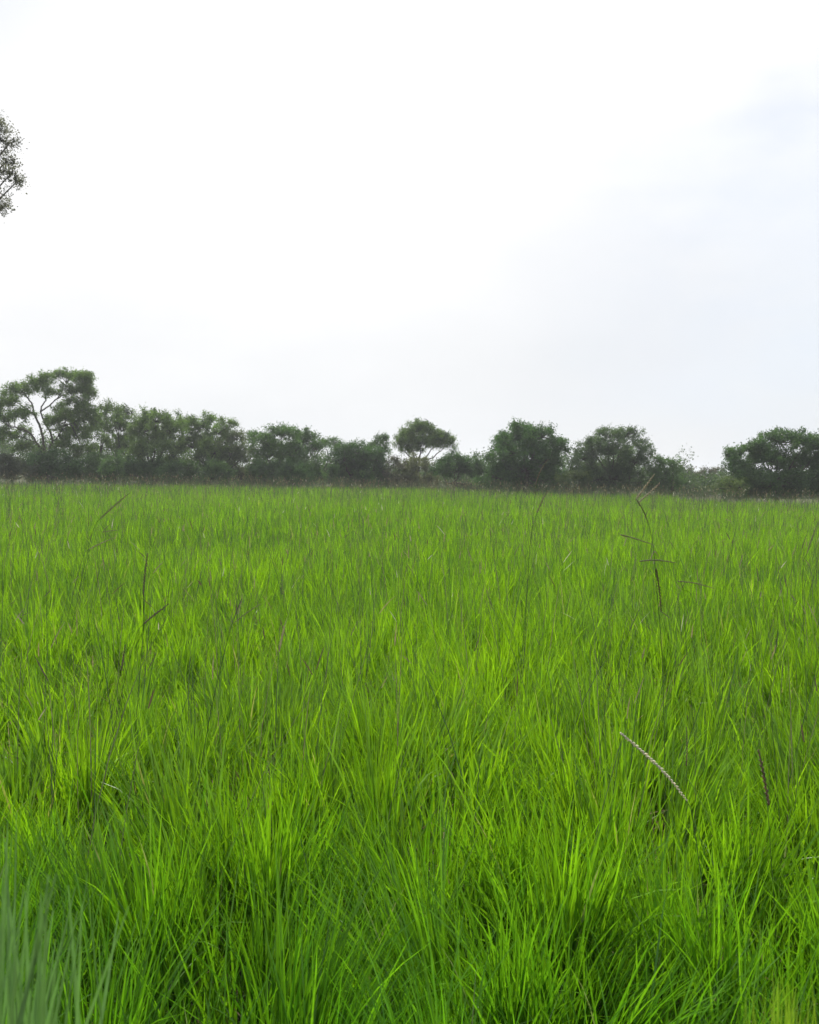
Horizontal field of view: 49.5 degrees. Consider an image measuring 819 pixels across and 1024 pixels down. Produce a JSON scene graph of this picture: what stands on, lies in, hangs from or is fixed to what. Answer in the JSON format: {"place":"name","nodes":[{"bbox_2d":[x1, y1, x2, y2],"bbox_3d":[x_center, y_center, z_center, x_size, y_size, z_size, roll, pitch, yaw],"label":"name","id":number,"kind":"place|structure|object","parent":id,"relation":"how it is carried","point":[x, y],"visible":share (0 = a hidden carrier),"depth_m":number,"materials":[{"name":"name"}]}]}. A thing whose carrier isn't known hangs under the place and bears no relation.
{"place":"outdoors","nodes":[
{"label":"outdoors","id":0,"kind":"place"},
{"bbox_2d":[0,466,818,1023],"bbox_3d":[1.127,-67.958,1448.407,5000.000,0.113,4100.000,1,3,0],"label":"ground","id":1,"kind":"structure","parent":0,"point":[435,700],"depth_m":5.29,"materials":[{"name":"green plant"}]},
{"bbox_2d":[0,109,30,217],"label":"tree","id":2,"kind":"object","parent":1,"relation":"on","point":[6,162],"visible":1,"depth_m":20.60,"materials":[{"name":"green plant"}]},
{"bbox_2d":[0,451,42,482],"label":"shrub","id":3,"kind":"object","parent":1,"relation":"on","point":[13,464],"visible":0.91,"depth_m":45.58,"materials":[{"name":"green plant"}]},
{"bbox_2d":[22,447,86,483],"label":"shrub","id":4,"kind":"object","parent":1,"relation":"on","point":[50,465],"visible":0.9,"depth_m":46.24,"materials":[{"name":"green plant"}]},
{"bbox_2d":[0,365,109,484],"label":"tree","id":5,"kind":"object","parent":1,"relation":"on","point":[79,413],"visible":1,"depth_m":48.41,"materials":[{"name":"green plant"}]},
{"bbox_2d":[0,810,128,1023],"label":"grass tuft","id":6,"kind":"object","parent":1,"relation":"on","point":[10,981],"visible":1,"depth_m":0.83,"materials":[{"name":"green plant"}]},
{"bbox_2d":[52,538,112,706],"bbox_3d":[-1.546,0.637,4.156,0.464,1.061,0.088,3,3,36],"label":"seed stalk","id":7,"kind":"object","parent":1,"relation":"on","point":[69,611],"visible":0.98,"depth_m":4.23,"materials":[{"name":"green plant"}]},
{"bbox_2d":[63,448,127,486],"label":"shrub","id":8,"kind":"object","parent":1,"relation":"on","point":[106,467],"visible":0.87,"depth_m":46.74,"materials":[{"name":"green plant"}]},
{"bbox_2d":[63,494,127,675],"bbox_3d":[-1.566,0.528,4.348,0.514,1.258,0.099,3,3,33],"label":"seed stalk","id":9,"kind":"object","parent":1,"relation":"on","point":[84,566],"visible":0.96,"depth_m":4.41,"materials":[{"name":"green plant"}]},
{"bbox_2d":[76,530,117,693],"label":"seed stalk","id":10,"kind":"object","parent":1,"relation":"on","point":[91,606],"visible":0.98,"depth_m":4.62,"materials":[{"name":"green plant"}]},
{"bbox_2d":[87,645,125,835],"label":"seed stalk","id":11,"kind":"object","parent":1,"relation":"on","point":[123,656],"visible":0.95,"depth_m":3.00,"materials":[{"name":"green plant"}]},
{"bbox_2d":[87,398,136,483],"bbox_3d":[-17.326,-4.059,51.798,3.374,5.431,3.166,1,3,0],"label":"tree","id":12,"kind":"object","parent":1,"relation":"on","point":[119,423],"visible":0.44,"depth_m":51.74,"materials":[{"name":"green plant"}]},
{"bbox_2d":[99,604,168,815],"bbox_3d":[-0.956,0.764,3.061,0.391,0.938,0.080,3,4,42],"label":"seed stalk","id":13,"kind":"object","parent":1,"relation":"on","point":[124,681],"visible":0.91,"depth_m":3.13,"materials":[{"name":"green plant"}]},
{"bbox_2d":[133,553,147,768],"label":"seed stalk","id":14,"kind":"object","parent":1,"relation":"on","point":[144,576],"visible":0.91,"depth_m":3.49,"materials":[{"name":"green plant"}]},
{"bbox_2d":[121,455,185,485],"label":"shrub","id":15,"kind":"object","parent":1,"relation":"on","point":[158,469],"visible":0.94,"depth_m":47.69,"materials":[{"name":"green plant"}]},
{"bbox_2d":[119,402,191,486],"bbox_3d":[-14.264,-3.612,49.364,4.482,5.036,3.942,1,3,0],"label":"tree","id":16,"kind":"object","parent":1,"relation":"on","point":[139,427],"visible":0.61,"depth_m":48.97,"materials":[{"name":"green plant"}]},
{"bbox_2d":[168,408,238,484],"bbox_3d":[-11.777,-3.562,50.850,4.835,4.838,3.038,3,3,32],"label":"tree","id":17,"kind":"object","parent":1,"relation":"on","point":[204,443],"visible":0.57,"depth_m":50.45,"materials":[{"name":"green plant"}]},
{"bbox_2d":[172,453,241,486],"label":"shrub","id":18,"kind":"object","parent":1,"relation":"on","point":[219,470],"visible":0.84,"depth_m":48.17,"materials":[{"name":"green plant"}]},
{"bbox_2d":[192,599,259,821],"bbox_3d":[-0.609,0.752,2.753,0.323,1.006,0.087,3,3,37],"label":"seed stalk","id":19,"kind":"object","parent":1,"relation":"on","point":[215,690],"visible":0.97,"depth_m":2.76,"materials":[{"name":"green plant"}]},
{"bbox_2d":[213,427,259,486],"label":"tree","id":20,"kind":"object","parent":1,"relation":"on","point":[238,454],"visible":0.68,"depth_m":49.65,"materials":[{"name":"green plant"}]},
{"bbox_2d":[237,456,317,487],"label":"shrub","id":21,"kind":"object","parent":1,"relation":"on","point":[260,469],"visible":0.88,"depth_m":49.54,"materials":[{"name":"green plant"}]},
{"bbox_2d":[244,421,326,486],"bbox_3d":[-7.515,-3.162,51.424,5.500,4.266,3.604,1,3,0],"label":"tree","id":22,"kind":"object","parent":1,"relation":"on","point":[288,450],"visible":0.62,"depth_m":51.05,"materials":[{"name":"green plant"}]},
{"bbox_2d":[318,436,348,486],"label":"tree","id":23,"kind":"object","parent":1,"relation":"on","point":[331,442],"visible":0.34,"depth_m":54.73,"materials":[{"name":"green plant"}]},
{"bbox_2d":[323,437,390,488],"bbox_3d":[-3.104,-2.718,53.072,4.252,3.517,3.518,1,3,0],"label":"tree","id":24,"kind":"object","parent":1,"relation":"on","point":[350,461],"visible":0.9,"depth_m":52.32,"materials":[{"name":"green plant"}]},
{"bbox_2d":[365,430,392,488],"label":"tree","id":25,"kind":"object","parent":1,"relation":"on","point":[380,439],"visible":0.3,"depth_m":54.63,"materials":[{"name":"green plant"}]},
{"bbox_2d":[378,454,413,487],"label":"shrub","id":26,"kind":"object","parent":1,"relation":"on","point":[386,472],"visible":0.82,"depth_m":52.59,"materials":[{"name":"green plant"}]},
{"bbox_2d":[0,421,816,499],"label":"undergrowth","id":27,"kind":"object","parent":1,"relation":"on","point":[702,482],"visible":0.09,"depth_m":56.66,"materials":[{"name":"green plant"}]},
{"bbox_2d":[0,575,817,1023],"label":"dead straw","id":28,"kind":"object","parent":1,"relation":"on","point":[344,771],"visible":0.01,"depth_m":4.51,"materials":[{"name":"green plant"}]},
{"bbox_2d":[0,471,818,901],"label":"flowering grass stems","id":29,"kind":"object","parent":1,"relation":"on","point":[484,491],"visible":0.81,"depth_m":8.86,"materials":[{"name":"green plant"}]},
{"bbox_2d":[396,449,441,488],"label":"shrub","id":30,"kind":"object","parent":1,"relation":"on","point":[415,466],"visible":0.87,"depth_m":52.59,"materials":[{"name":"green plant"}]},
{"bbox_2d":[390,417,458,486],"bbox_3d":[1.011,-3.744,57.785,4.610,4.980,3.112,1,3,0],"label":"tree","id":31,"kind":"object","parent":1,"relation":"on","point":[408,439],"visible":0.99,"depth_m":57.44,"materials":[{"name":"green plant"}]},
{"bbox_2d":[428,447,568,492],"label":"shrub","id":32,"kind":"object","parent":1,"relation":"on","point":[458,464],"visible":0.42,"depth_m":51.62,"materials":[{"name":"green plant"}]},
{"bbox_2d":[469,416,572,494],"bbox_3d":[6.241,-2.909,47.901,5.513,4.448,3.970,0,3,-22],"label":"tree","id":33,"kind":"object","parent":1,"relation":"on","point":[510,450],"visible":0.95,"depth_m":47.39,"materials":[{"name":"green plant"}]},
{"bbox_2d":[519,492,546,699],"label":"seed stalk","id":34,"kind":"object","parent":1,"relation":"on","point":[527,581],"visible":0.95,"depth_m":4.82,"materials":[{"name":"green plant"}]},
{"bbox_2d":[523,460,547,671],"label":"seed stalk","id":35,"kind":"object","parent":1,"relation":"on","point":[529,549],"visible":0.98,"depth_m":5.20,"materials":[{"name":"green plant"}]},
{"bbox_2d":[559,422,664,494],"bbox_3d":[10.926,-2.501,46.886,5.469,4.477,3.888,2,3,28],"label":"tree","id":36,"kind":"object","parent":1,"relation":"on","point":[608,472],"visible":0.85,"depth_m":46.54,"materials":[{"name":"green plant"}]},
{"bbox_2d":[590,610,638,843],"bbox_3d":[0.631,0.781,2.752,0.044,0.994,0.237,0,3,-16],"label":"seed stalk","id":37,"kind":"object","parent":1,"relation":"on","point":[604,712],"visible":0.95,"depth_m":2.83,"materials":[{"name":"green plant"}]},
{"bbox_2d":[620,474,675,829],"bbox_3d":[0.786,0.577,2.848,0.318,1.397,0.084,-1,4,-39],"label":"seed stalk","id":38,"kind":"object","parent":1,"relation":"on","point":[654,560],"visible":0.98,"depth_m":2.84,"materials":[{"name":"green plant"}]},
{"bbox_2d":[620,732,708,932],"bbox_3d":[0.644,0.918,2.162,0.292,0.778,0.042,0,3,-14],"label":"seed stalk","id":39,"kind":"object","parent":1,"relation":"on","point":[646,755],"visible":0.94,"depth_m":2.16,"materials":[{"name":"plant"}]},
{"bbox_2d":[643,454,687,496],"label":"tree","id":40,"kind":"object","parent":1,"relation":"on","point":[667,483],"visible":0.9,"depth_m":45.78,"materials":[{"name":"green plant"}]},
{"bbox_2d":[670,465,700,492],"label":"shrub","id":41,"kind":"object","parent":1,"relation":"on","point":[690,473],"visible":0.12,"depth_m":61.65,"materials":[{"name":"green plant"}]},
{"bbox_2d":[685,727,687,897],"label":"seed stalk","id":42,"kind":"object","parent":1,"relation":"on","point":[686,773],"visible":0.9,"depth_m":2.35,"materials":[{"name":"green plant"}]},
{"bbox_2d":[678,581,714,792],"bbox_3d":[1.013,0.747,3.143,0.112,1.036,0.289,2,3,26],"label":"seed stalk","id":43,"kind":"object","parent":1,"relation":"on","point":[686,650],"visible":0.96,"depth_m":3.22,"materials":[{"name":"green plant"}]},
{"bbox_2d":[698,464,724,493],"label":"shrub","id":44,"kind":"object","parent":1,"relation":"on","point":[714,469],"visible":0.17,"depth_m":61.86,"materials":[{"name":"green plant"}]},
{"bbox_2d":[709,474,749,502],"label":"shrub","id":45,"kind":"object","parent":1,"relation":"on","point":[727,481],"visible":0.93,"depth_m":39.52,"materials":[{"name":"green plant"}]},
{"bbox_2d":[757,749,777,976],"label":"seed stalk","id":46,"kind":"object","parent":1,"relation":"on","point":[765,784],"visible":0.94,"depth_m":2.15,"materials":[{"name":"plant"}]},
{"bbox_2d":[717,425,818,503],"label":"tree","id":47,"kind":"object","parent":1,"relation":"on","point":[761,450],"visible":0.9,"depth_m":40.60,"materials":[{"name":"green plant"}]},
{"bbox_2d":[770,633,781,861],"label":"seed stalk","id":48,"kind":"object","parent":1,"relation":"on","point":[772,732],"visible":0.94,"depth_m":2.71,"materials":[{"name":"green plant"}]},
{"bbox_2d":[737,977,816,1023],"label":"grass tuft","id":49,"kind":"object","parent":1,"relation":"on","point":[791,1014],"visible":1,"depth_m":0.97,"materials":[{"name":"green plant"}]},
{"bbox_2d":[802,523,817,788],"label":"seed stalk","id":50,"kind":"object","parent":1,"relation":"on","point":[803,619],"visible":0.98,"depth_m":3.60,"materials":[{"name":"green plant"}]},
{"bbox_2d":[0,477,818,503],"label":"rank grass","id":51,"kind":"structure","parent":0,"point":[124,484],"depth_m":46.25,"materials":[{"name":"green plant"}]},
{"bbox_2d":[0,0,818,474],"label":"sky","id":52,"kind":"structure","parent":0,"point":[347,219],"materials":[{"name":"white"}]}
]}

